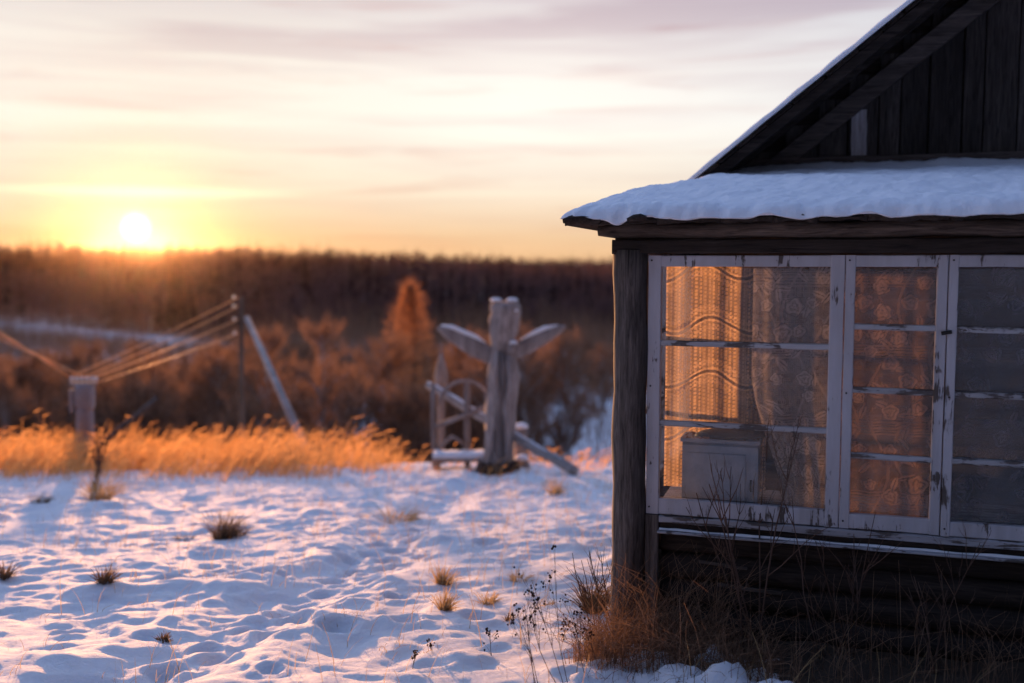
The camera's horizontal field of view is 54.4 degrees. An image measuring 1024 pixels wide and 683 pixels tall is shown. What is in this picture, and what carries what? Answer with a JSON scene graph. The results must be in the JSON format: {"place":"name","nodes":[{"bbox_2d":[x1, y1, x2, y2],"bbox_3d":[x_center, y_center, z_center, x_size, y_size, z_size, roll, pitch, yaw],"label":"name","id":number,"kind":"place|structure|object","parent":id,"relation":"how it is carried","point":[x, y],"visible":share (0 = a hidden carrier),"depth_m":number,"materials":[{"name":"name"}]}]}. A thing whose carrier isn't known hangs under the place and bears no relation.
{"place":"outdoors","nodes":[
{"label":"outdoors","id":0,"kind":"place"},
{"bbox_2d":[0,408,645,487],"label":"tall golden grass","id":1,"kind":"structure","parent":0,"point":[43,458],"depth_m":13.64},
{"bbox_2d":[0,0,905,262],"label":"sky","id":2,"kind":"structure","parent":0,"point":[452,127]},
{"bbox_2d":[0,260,1023,682],"bbox_3d":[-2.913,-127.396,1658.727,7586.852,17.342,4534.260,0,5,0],"label":"snowy ground","id":3,"kind":"structure","parent":0,"point":[240,638],"depth_m":5.62,"materials":[{"name":"snow"}]},
{"bbox_2d":[0,560,22,579],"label":"grass tuft","id":4,"kind":"object","parent":3,"relation":"on","point":[9,573],"visible":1,"depth_m":5.66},
{"bbox_2d":[0,356,28,442],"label":"bare tree","id":5,"kind":"object","parent":3,"relation":"on","point":[16,421],"visible":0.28,"depth_m":48.55,"materials":[{"name":"plant"}]},
{"bbox_2d":[0,359,33,450],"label":"bare tree","id":6,"kind":"object","parent":3,"relation":"on","point":[5,385],"visible":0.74,"depth_m":39.98,"materials":[{"name":"plant"}]},
{"bbox_2d":[0,350,50,452],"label":"bare tree","id":7,"kind":"object","parent":3,"relation":"on","point":[29,420],"visible":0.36,"depth_m":50.36,"materials":[{"name":"plant"}]},
{"bbox_2d":[7,344,62,448],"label":"bare tree","id":8,"kind":"object","parent":3,"relation":"on","point":[18,380],"visible":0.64,"depth_m":50.67,"materials":[{"name":"plant"}]},
{"bbox_2d":[18,347,65,430],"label":"bare tree","id":9,"kind":"object","parent":3,"relation":"on","point":[52,369],"visible":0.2,"depth_m":56.32,"materials":[{"name":"plant"}]},
{"bbox_2d":[16,372,69,449],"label":"bare bush","id":10,"kind":"object","parent":3,"relation":"on","point":[45,414],"visible":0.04,"depth_m":55.71,"materials":[{"name":"brown plant"}]},
{"bbox_2d":[37,342,99,442],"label":"bare tree","id":11,"kind":"object","parent":3,"relation":"on","point":[67,364],"visible":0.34,"depth_m":50.55,"materials":[{"name":"plant"}]},
{"bbox_2d":[32,384,104,448],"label":"bare bush","id":12,"kind":"object","parent":3,"relation":"on","point":[49,405],"visible":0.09,"depth_m":46.64,"materials":[{"name":"brown plant"}]},
{"bbox_2d":[22,381,123,450],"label":"bare bush","id":13,"kind":"object","parent":3,"relation":"on","point":[51,414],"visible":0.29,"depth_m":41.77,"materials":[{"name":"brown plant"}]},
{"bbox_2d":[69,376,97,453],"bbox_3d":[-6.491,1.213,15.144,0.432,1.370,0.243,0,5,0],"label":"insulator post","id":14,"kind":"object","parent":3,"relation":"on","point":[82,399],"visible":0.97,"depth_m":15.04,"materials":[{"name":"wood"}]},
{"bbox_2d":[72,297,237,375],"bbox_3d":[-6.078,-0.183,17.526,0.014,1.035,5.113,1,5,13],"label":"overhead wire","id":15,"kind":"object","parent":14,"relation":"attached to","point":[156,337],"visible":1,"depth_m":17.20,"materials":[{"name":"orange metal"}]},
{"bbox_2d":[87,306,238,375],"bbox_3d":[-6.004,-0.078,17.535,0.014,0.885,5.079,1,5,12],"label":"overhead wire","id":16,"kind":"object","parent":14,"relation":"attached to","point":[162,342],"visible":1,"depth_m":17.23,"materials":[{"name":"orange metal"}]},
{"bbox_2d":[64,332,116,426],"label":"bare tree","id":17,"kind":"object","parent":3,"relation":"on","point":[96,349],"visible":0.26,"depth_m":56.97,"materials":[{"name":"plant"}]},
{"bbox_2d":[65,350,124,435],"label":"bare tree","id":18,"kind":"object","parent":3,"relation":"on","point":[91,360],"visible":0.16,"depth_m":52.42,"materials":[{"name":"plant"}]},
{"bbox_2d":[69,466,134,500],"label":"grass tuft","id":19,"kind":"object","parent":3,"relation":"on","point":[110,493],"visible":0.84,"depth_m":9.93,"materials":[{"name":"plant"}]},
{"bbox_2d":[89,415,119,490],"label":"bare shrub","id":20,"kind":"object","parent":3,"relation":"on","point":[98,463],"visible":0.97,"depth_m":10.83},
{"bbox_2d":[87,563,126,584],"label":"grass tuft","id":21,"kind":"object","parent":3,"relation":"on","point":[105,578],"visible":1,"depth_m":5.36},
{"bbox_2d":[69,396,157,467],"bbox_3d":[-5.670,1.312,14.200,1.250,0.974,0.090,-3,6,-36],"label":"fallen pole","id":22,"kind":"object","parent":3,"relation":"on","point":[134,416],"visible":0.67,"depth_m":14.26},
{"bbox_2d":[71,360,160,447],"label":"bare bush","id":23,"kind":"object","parent":3,"relation":"on","point":[113,393],"visible":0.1,"depth_m":46.46,"materials":[{"name":"brown plant"}]},
{"bbox_2d":[75,350,189,454],"bbox_3d":[-15.761,3.789,40.691,5.245,6.907,4.209,2,5,19],"label":"bare bush","id":24,"kind":"object","parent":3,"relation":"on","point":[138,395],"visible":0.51,"depth_m":40.76,"materials":[{"name":"brown plant"}]},
{"bbox_2d":[94,362,185,446],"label":"bare bush","id":25,"kind":"object","parent":3,"relation":"on","point":[125,396],"visible":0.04,"depth_m":46.37,"materials":[{"name":"brown plant"}]},
{"bbox_2d":[94,377,186,456],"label":"bare bush","id":26,"kind":"object","parent":3,"relation":"on","point":[119,408],"visible":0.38,"depth_m":40.63,"materials":[{"name":"brown plant"}]},
{"bbox_2d":[106,335,178,407],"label":"bare tree","id":27,"kind":"object","parent":3,"relation":"on","point":[140,356],"visible":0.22,"depth_m":52.71,"materials":[{"name":"plant"}]},
{"bbox_2d":[122,344,175,404],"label":"bare tree","id":28,"kind":"object","parent":3,"relation":"on","point":[160,355],"visible":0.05,"depth_m":56.80,"materials":[{"name":"plant"}]},
{"bbox_2d":[119,358,185,449],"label":"bare tree","id":29,"kind":"object","parent":3,"relation":"on","point":[152,368],"visible":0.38,"depth_m":42.51,"materials":[{"name":"plant"}]},
{"bbox_2d":[104,372,210,447],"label":"bare bush","id":30,"kind":"object","parent":3,"relation":"on","point":[190,397],"visible":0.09,"depth_m":45.81,"materials":[{"name":"brown plant"}]},
{"bbox_2d":[162,350,206,437],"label":"bare tree","id":31,"kind":"object","parent":3,"relation":"on","point":[186,365],"visible":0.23,"depth_m":60.19,"materials":[{"name":"plant"}]},
{"bbox_2d":[161,378,220,453],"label":"bare bush","id":32,"kind":"object","parent":3,"relation":"on","point":[185,406],"visible":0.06,"depth_m":48.92,"materials":[{"name":"brown plant"}]},
{"bbox_2d":[163,368,246,454],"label":"bare bush","id":33,"kind":"object","parent":3,"relation":"on","point":[213,407],"visible":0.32,"depth_m":45.81,"materials":[{"name":"brown plant"}]},
{"bbox_2d":[183,344,238,439],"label":"bare tree","id":34,"kind":"object","parent":3,"relation":"on","point":[196,359],"visible":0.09,"depth_m":52.42,"materials":[{"name":"plant"}]},
{"bbox_2d":[177,350,252,441],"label":"bare tree","id":35,"kind":"object","parent":3,"relation":"on","point":[206,381],"visible":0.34,"depth_m":48.65,"materials":[{"name":"plant"}]},
{"bbox_2d":[181,334,255,443],"bbox_3d":[-14.011,4.036,48.204,3.371,9.088,3.796,-4,6,-39],"label":"bare tree","id":36,"kind":"object","parent":3,"relation":"on","point":[227,376],"visible":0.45,"depth_m":47.71,"materials":[{"name":"plant"}]},
{"bbox_2d":[193,508,257,539],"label":"grass tuft","id":37,"kind":"object","parent":3,"relation":"on","point":[225,532],"visible":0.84,"depth_m":7.42,"materials":[{"name":"plant"}]},
{"bbox_2d":[194,376,272,453],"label":"bare bush","id":38,"kind":"object","parent":3,"relation":"on","point":[232,416],"visible":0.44,"depth_m":38.56,"materials":[{"name":"brown plant"}]},
{"bbox_2d":[223,349,263,422],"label":"bare tree","id":39,"kind":"object","parent":3,"relation":"on","point":[247,375],"visible":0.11,"depth_m":55.91,"materials":[{"name":"plant"}]},
{"bbox_2d":[231,342,284,409],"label":"bare bush","id":40,"kind":"object","parent":3,"relation":"on","point":[247,351],"visible":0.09,"depth_m":73.29,"materials":[{"name":"brown plant"}]},
{"bbox_2d":[233,339,287,423],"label":"bare bush","id":41,"kind":"object","parent":3,"relation":"on","point":[259,364],"visible":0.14,"depth_m":74.48,"materials":[{"name":"brown plant"}]},
{"bbox_2d":[225,321,304,452],"bbox_3d":[-10.927,3.442,43.702,3.414,9.064,3.584,1,5,8],"label":"bare tree","id":42,"kind":"object","parent":3,"relation":"on","point":[273,343],"visible":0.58,"depth_m":43.62,"materials":[{"name":"plant"}]},
{"bbox_2d":[235,349,299,450],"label":"bare bush","id":43,"kind":"object","parent":3,"relation":"on","point":[256,383],"visible":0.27,"depth_m":58.50,"materials":[{"name":"brown plant"}]},
{"bbox_2d":[232,295,309,454],"bbox_3d":[-4.280,1.172,17.988,0.294,3.879,5.076,-2,5,-29],"label":"power pole","id":44,"kind":"object","parent":3,"relation":"on","point":[288,410],"visible":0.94,"depth_m":19.49,"materials":[{"name":"wood"}]},
{"bbox_2d":[281,333,320,385],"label":"bare bush","id":45,"kind":"object","parent":3,"relation":"on","point":[290,339],"visible":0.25,"depth_m":88.77,"materials":[{"name":"brown plant"}]},
{"bbox_2d":[253,360,364,455],"bbox_3d":[-9.767,4.699,47.919,5.258,7.781,5.365,3,5,31],"label":"bare bush","id":46,"kind":"object","parent":3,"relation":"on","point":[311,408],"visible":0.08,"depth_m":47.83,"materials":[{"name":"brown plant"}]},
{"bbox_2d":[297,340,331,392],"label":"bare bush","id":47,"kind":"object","parent":3,"relation":"on","point":[309,354],"visible":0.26,"depth_m":85.68,"materials":[{"name":"brown plant"}]},
{"bbox_2d":[275,312,360,450],"bbox_3d":[-7.685,2.941,39.833,3.169,8.412,3.327,-3,6,-34],"label":"bare tree","id":48,"kind":"object","parent":3,"relation":"on","point":[322,337],"visible":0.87,"depth_m":39.72,"materials":[{"name":"plant"}]},
{"bbox_2d":[267,352,375,457],"bbox_3d":[-7.950,3.698,40.154,4.206,6.750,3.745,1,5,15],"label":"bare bush","id":49,"kind":"object","parent":3,"relation":"on","point":[326,397],"visible":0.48,"depth_m":40.03,"materials":[{"name":"brown plant"}]},
{"bbox_2d":[299,352,363,454],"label":"bare tree","id":50,"kind":"object","parent":3,"relation":"on","point":[336,372],"visible":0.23,"depth_m":46.47,"materials":[{"name":"plant"}]},
{"bbox_2d":[0,288,672,463],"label":"brushwood","id":51,"kind":"object","parent":3,"relation":"on","point":[57,340],"visible":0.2,"depth_m":146.24,"materials":[{"name":"plant"}]},
{"bbox_2d":[0,231,673,336],"bbox_3d":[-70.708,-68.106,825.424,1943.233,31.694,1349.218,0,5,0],"label":"bare forest","id":52,"kind":"object","parent":3,"relation":"on","point":[84,287],"visible":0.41,"depth_m":213.23,"materials":[{"name":"plant"}]},
{"bbox_2d":[332,358,401,461],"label":"bare bush","id":53,"kind":"object","parent":3,"relation":"on","point":[365,402],"visible":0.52,"depth_m":43.83,"materials":[{"name":"brown plant"}]},
{"bbox_2d":[333,372,431,463],"bbox_3d":[-5.682,4.587,43.346,4.591,6.658,4.500,-4,6,-44],"label":"bare bush","id":54,"kind":"object","parent":3,"relation":"on","point":[403,410],"visible":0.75,"depth_m":43.20,"materials":[{"name":"brown plant"}]},
{"bbox_2d":[348,327,426,442],"bbox_3d":[-6.856,3.942,51.115,3.762,9.394,3.677,3,6,37],"label":"bare tree","id":55,"kind":"object","parent":3,"relation":"on","point":[385,361],"visible":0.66,"depth_m":50.75,"materials":[{"name":"plant"}]},
{"bbox_2d":[356,503,424,524],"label":"grass tuft","id":56,"kind":"object","parent":3,"relation":"on","point":[410,519],"visible":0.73,"depth_m":8.71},
{"bbox_2d":[365,372,436,462],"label":"bare bush","id":57,"kind":"object","parent":3,"relation":"on","point":[413,456],"visible":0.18,"depth_m":49.47,"materials":[{"name":"brown plant"}]},
{"bbox_2d":[366,276,457,427],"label":"bare tree","id":58,"kind":"object","parent":3,"relation":"on","point":[408,296],"visible":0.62,"depth_m":67.89,"materials":[{"name":"brown plant"}]},
{"bbox_2d":[416,334,439,380],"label":"bare tree","id":59,"kind":"object","parent":3,"relation":"on","point":[432,348],"visible":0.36,"depth_m":85.06,"materials":[{"name":"plant"}]},
{"bbox_2d":[395,376,463,462],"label":"bare bush","id":60,"kind":"object","parent":3,"relation":"on","point":[422,429],"visible":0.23,"depth_m":43.41,"materials":[{"name":"brown plant"}]},
{"bbox_2d":[434,353,447,463],"bbox_3d":[-1.067,1.107,15.036,0.212,1.874,0.135,0,5,0],"label":"carved stake","id":61,"kind":"object","parent":3,"relation":"on","point":[441,377],"visible":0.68,"depth_m":14.97,"materials":[{"name":"grey wood"}]},
{"bbox_2d":[423,587,464,610],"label":"grass tuft","id":62,"kind":"object","parent":3,"relation":"on","point":[447,605],"visible":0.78,"depth_m":4.86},
{"bbox_2d":[427,565,465,584],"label":"grass tuft","id":63,"kind":"object","parent":3,"relation":"on","point":[442,580],"visible":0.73,"depth_m":5.61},
{"bbox_2d":[416,383,486,462],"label":"bare bush","id":64,"kind":"object","parent":3,"relation":"on","point":[448,432],"visible":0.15,"depth_m":40.93,"materials":[{"name":"brown plant"}]},
{"bbox_2d":[431,379,487,470],"bbox_3d":[-0.719,1.212,13.963,0.868,1.335,0.491,0,5,0],"label":"carved bench","id":65,"kind":"object","parent":3,"relation":"on","point":[450,456],"visible":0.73,"depth_m":14.08,"materials":[{"name":"grey wood"}]},
{"bbox_2d":[431,322,489,434],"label":"bare tree","id":66,"kind":"object","parent":3,"relation":"on","point":[454,358],"visible":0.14,"depth_m":47.98,"materials":[{"name":"plant"}]},
{"bbox_2d":[417,344,528,449],"bbox_3d":[-1.935,3.804,43.692,5.010,8.041,4.462,1,5,17],"label":"bare bush","id":67,"kind":"object","parent":3,"relation":"on","point":[450,380],"visible":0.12,"depth_m":43.84,"materials":[{"name":"brown plant"}]},
{"bbox_2d":[449,329,527,442],"bbox_3d":[-0.810,3.787,43.976,3.269,8.813,3.681,3,6,36],"label":"bare tree","id":68,"kind":"object","parent":3,"relation":"on","point":[485,364],"visible":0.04,"depth_m":43.81,"materials":[{"name":"plant"}]},
{"bbox_2d":[473,589,504,604],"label":"grass tuft","id":69,"kind":"object","parent":3,"relation":"on","point":[490,600],"visible":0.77,"depth_m":5.11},
{"bbox_2d":[445,372,532,449],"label":"bare bush","id":70,"kind":"object","parent":3,"relation":"on","point":[474,434],"visible":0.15,"depth_m":41.42,"materials":[{"name":"brown plant"}]},
{"bbox_2d":[455,340,524,445],"bbox_3d":[-0.932,3.511,39.465,2.866,7.156,2.801,-2,5,-20],"label":"bare tree","id":71,"kind":"object","parent":3,"relation":"on","point":[484,383],"visible":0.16,"depth_m":39.15,"materials":[{"name":"plant"}]},
{"bbox_2d":[0,461,989,682],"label":"dry stalks","id":72,"kind":"object","parent":3,"relation":"on","point":[466,496],"visible":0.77,"depth_m":7.14,"materials":[{"name":"brown plant"}]},
{"bbox_2d":[448,377,544,461],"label":"bare bush","id":73,"kind":"object","parent":3,"relation":"on","point":[481,434],"visible":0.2,"depth_m":39.52,"materials":[{"name":"brown plant"}]},
{"bbox_2d":[437,298,565,475],"bbox_3d":[-0.144,0.640,13.684,1.766,2.482,0.655,0,5,0],"label":"wooden statue","id":74,"kind":"object","parent":3,"relation":"on","point":[501,354],"visible":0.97,"depth_m":13.58,"materials":[{"name":"grey wood"}]},
{"bbox_2d":[425,381,578,475],"bbox_3d":[-0.188,1.193,13.931,2.561,1.121,0.147,3,5,33],"label":"leaning log","id":75,"kind":"object","parent":3,"relation":"on","point":[534,448],"visible":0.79,"depth_m":13.62,"materials":[{"name":"wood"}]},
{"bbox_2d":[514,423,527,459],"bbox_3d":[0.135,1.557,14.772,0.243,0.703,0.249,4,6,40],"label":"tree stump","id":76,"kind":"object","parent":3,"relation":"on","point":[521,428],"visible":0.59,"depth_m":14.68,"materials":[{"name":"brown wood"}]},
{"bbox_2d":[507,585,541,682],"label":"seedy weed","id":77,"kind":"object","parent":3,"relation":"on","point":[523,619],"visible":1,"depth_m":3.51,"materials":[{"name":"plant"}]},
{"bbox_2d":[515,320,555,430],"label":"bare tree","id":78,"kind":"object","parent":3,"relation":"on","point":[520,332],"visible":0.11,"depth_m":51.46,"materials":[{"name":"plant"}]},
{"bbox_2d":[513,333,560,453],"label":"bare tree","id":79,"kind":"object","parent":3,"relation":"on","point":[524,367],"visible":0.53,"depth_m":38.96,"materials":[{"name":"plant"}]},
{"bbox_2d":[513,545,567,682],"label":"seedy weed","id":80,"kind":"object","parent":3,"relation":"on","point":[531,592],"visible":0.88,"depth_m":3.64,"materials":[{"name":"plant"}]},
{"bbox_2d":[518,354,567,461],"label":"bare tree","id":81,"kind":"object","parent":3,"relation":"on","point":[541,389],"visible":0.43,"depth_m":41.95,"materials":[{"name":"plant"}]},
{"bbox_2d":[538,477,575,494],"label":"grass tuft","id":82,"kind":"object","parent":3,"relation":"on","point":[558,490],"visible":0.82,"depth_m":10.33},
{"bbox_2d":[528,323,606,455],"bbox_3d":[2.172,3.648,44.328,3.584,8.950,3.503,-4,6,-42],"label":"bare tree","id":83,"kind":"object","parent":3,"relation":"on","point":[557,363],"visible":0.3,"depth_m":44.27,"materials":[{"name":"plant"}]},
{"bbox_2d":[530,333,611,461],"bbox_3d":[2.437,3.562,42.492,3.194,8.609,3.596,2,5,28],"label":"bare tree","id":84,"kind":"object","parent":3,"relation":"on","point":[559,344],"visible":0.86,"depth_m":42.39,"materials":[{"name":"plant"}]},
{"bbox_2d":[552,364,589,418],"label":"bare bush","id":85,"kind":"object","parent":3,"relation":"on","point":[581,386],"visible":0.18,"depth_m":76.57,"materials":[{"name":"brown plant"}]},
{"bbox_2d":[559,594,598,672],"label":"seedy weed","id":86,"kind":"object","parent":3,"relation":"on","point":[575,624],"visible":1,"depth_m":3.75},
{"bbox_2d":[562,576,610,613],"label":"grass tuft","id":87,"kind":"object","parent":3,"relation":"on","point":[593,603],"visible":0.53,"depth_m":4.75,"materials":[{"name":"plant"}]},
{"bbox_2d":[566,546,613,625],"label":"bare shrub","id":88,"kind":"object","parent":3,"relation":"on","point":[594,578],"visible":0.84,"depth_m":4.29,"materials":[{"name":"plant"}]},
{"bbox_2d":[579,343,613,452],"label":"bare tree","id":89,"kind":"object","parent":3,"relation":"on","point":[601,372],"visible":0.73,"depth_m":65.84,"materials":[{"name":"plant"}]},
{"bbox_2d":[587,354,613,412],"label":"bare bush","id":90,"kind":"object","parent":3,"relation":"on","point":[594,377],"visible":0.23,"depth_m":82.87,"materials":[{"name":"brown plant"}]},
{"bbox_2d":[684,412,831,655],"bbox_3d":[0.941,0.795,4.002,0.500,1.018,0.586,0,5,0],"label":"bare shrub","id":91,"kind":"object","parent":3,"relation":"on","point":[733,568],"visible":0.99,"depth_m":3.96,"materials":[{"name":"plant"}]},
{"bbox_2d":[533,540,1023,682],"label":"tangled dead grass","id":92,"kind":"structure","parent":3,"relation":"on","point":[623,641],"depth_m":3.85,"materials":[{"name":"plant"}]},
{"bbox_2d":[560,0,1023,662],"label":"wooden house","id":93,"kind":"structure","parent":3,"relation":"on","point":[892,142],"depth_m":4.21,"materials":[{"name":"brown wood"}]},
{"bbox_2d":[645,254,669,488],"bbox_3d":[0.658,0.140,4.711,0.040,1.110,0.835,1,5,17],"label":"side window","id":94,"kind":"structure","parent":93,"relation":"in","point":[664,281],"depth_m":5.06,"materials":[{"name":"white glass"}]},
{"bbox_2d":[672,267,692,463],"bbox_3d":[0.942,0.090,5.465,0.028,1.050,0.721,1,5,17],"label":"lace curtain","id":95,"kind":"object","parent":93,"relation":"hanging from","point":[687,295],"visible":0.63,"depth_m":5.42,"materials":[{"name":"fabric"}]},
{"bbox_2d":[664,267,768,490],"bbox_3d":[0.907,0.156,4.439,0.451,1.022,0.039,1,5,17],"label":"sheer curtain","id":96,"kind":"object","parent":93,"relation":"hanging from","point":[704,361],"visible":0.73,"depth_m":4.44,"materials":[{"name":"fabric"}]},
{"bbox_2d":[680,431,762,503],"bbox_3d":[0.909,0.542,4.323,0.334,0.285,0.185,1,5,17],"label":"enamel box","id":97,"kind":"object","parent":93,"relation":"on","point":[739,455],"visible":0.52,"depth_m":4.25,"materials":[{"name":"metal"}]},
{"bbox_2d":[686,452,744,501],"bbox_3d":[0.869,0.577,4.255,0.248,0.200,0.008,1,5,17],"label":"door","id":98,"kind":"structure","parent":97,"relation":"in","point":[698,470],"depth_m":4.25,"materials":[{"name":"white metal"}]},
{"bbox_2d":[646,255,844,527],"bbox_3d":[0.950,0.195,4.112,0.783,1.098,0.042,1,5,17],"label":"window","id":99,"kind":"structure","parent":93,"relation":"in","point":[827,516],"depth_m":4.09,"materials":[{"name":"white wood"}]},
{"bbox_2d":[752,267,830,507],"bbox_3d":[1.176,0.196,4.142,0.354,1.050,0.044,1,5,17],"label":"lace curtain","id":100,"kind":"object","parent":93,"relation":"hanging from","point":[782,333],"visible":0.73,"depth_m":4.14,"materials":[{"name":"fabric"}]},
{"bbox_2d":[839,262,947,516],"bbox_3d":[1.536,0.205,4.023,0.392,1.050,0.039,1,5,17],"label":"lace curtain","id":101,"kind":"object","parent":93,"relation":"hanging from","point":[870,352],"visible":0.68,"depth_m":4.02,"materials":[{"name":"fabric"}]},
{"bbox_2d":[839,255,948,534],"bbox_3d":[1.504,0.209,3.938,0.376,1.098,0.042,1,5,17],"label":"window","id":102,"kind":"structure","parent":93,"relation":"in","point":[882,522],"depth_m":3.92,"materials":[{"name":"white wood"}]},
{"bbox_2d":[939,255,1023,541],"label":"window","id":103,"kind":"structure","parent":93,"relation":"in","point":[948,527],"depth_m":3.84,"materials":[{"name":"white wood"}]},
{"bbox_2d":[951,267,1023,524],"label":"lace curtain","id":104,"kind":"object","parent":93,"relation":"hanging from","point":[1000,438],"visible":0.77,"depth_m":3.92,"materials":[{"name":"fabric"}]},
{"bbox_2d":[777,459,903,658],"bbox_3d":[1.275,0.878,3.973,0.373,0.775,0.514,-1,5,-9],"label":"bare shrub","id":105,"kind":"object","parent":3,"relation":"on","point":[851,582],"visible":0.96,"depth_m":3.93,"materials":[{"name":"plant"}]},
{"bbox_2d":[891,520,991,673],"bbox_3d":[1.605,0.963,3.776,0.187,0.662,0.345,-4,6,-42],"label":"bare shrub","id":106,"kind":"object","parent":3,"relation":"on","point":[929,638],"visible":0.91,"depth_m":3.77,"materials":[{"name":"plant"}]},
{"bbox_2d":[515,454,529,467],"bbox_3d":[0.144,1.710,14.079,0.230,0.218,0.241,-4,6,-44],"label":"tree stump","id":107,"kind":"object","parent":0,"point":[521,457],"visible":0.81,"depth_m":14.00,"materials":[{"name":"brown wood"}]},
{"bbox_2d":[695,428,768,438],"bbox_3d":[0.948,0.392,4.308,0.320,0.035,0.176,-2,4,18],"label":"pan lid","id":108,"kind":"object","parent":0,"point":[714,433],"visible":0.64,"depth_m":4.25,"materials":[{"name":"metal"}]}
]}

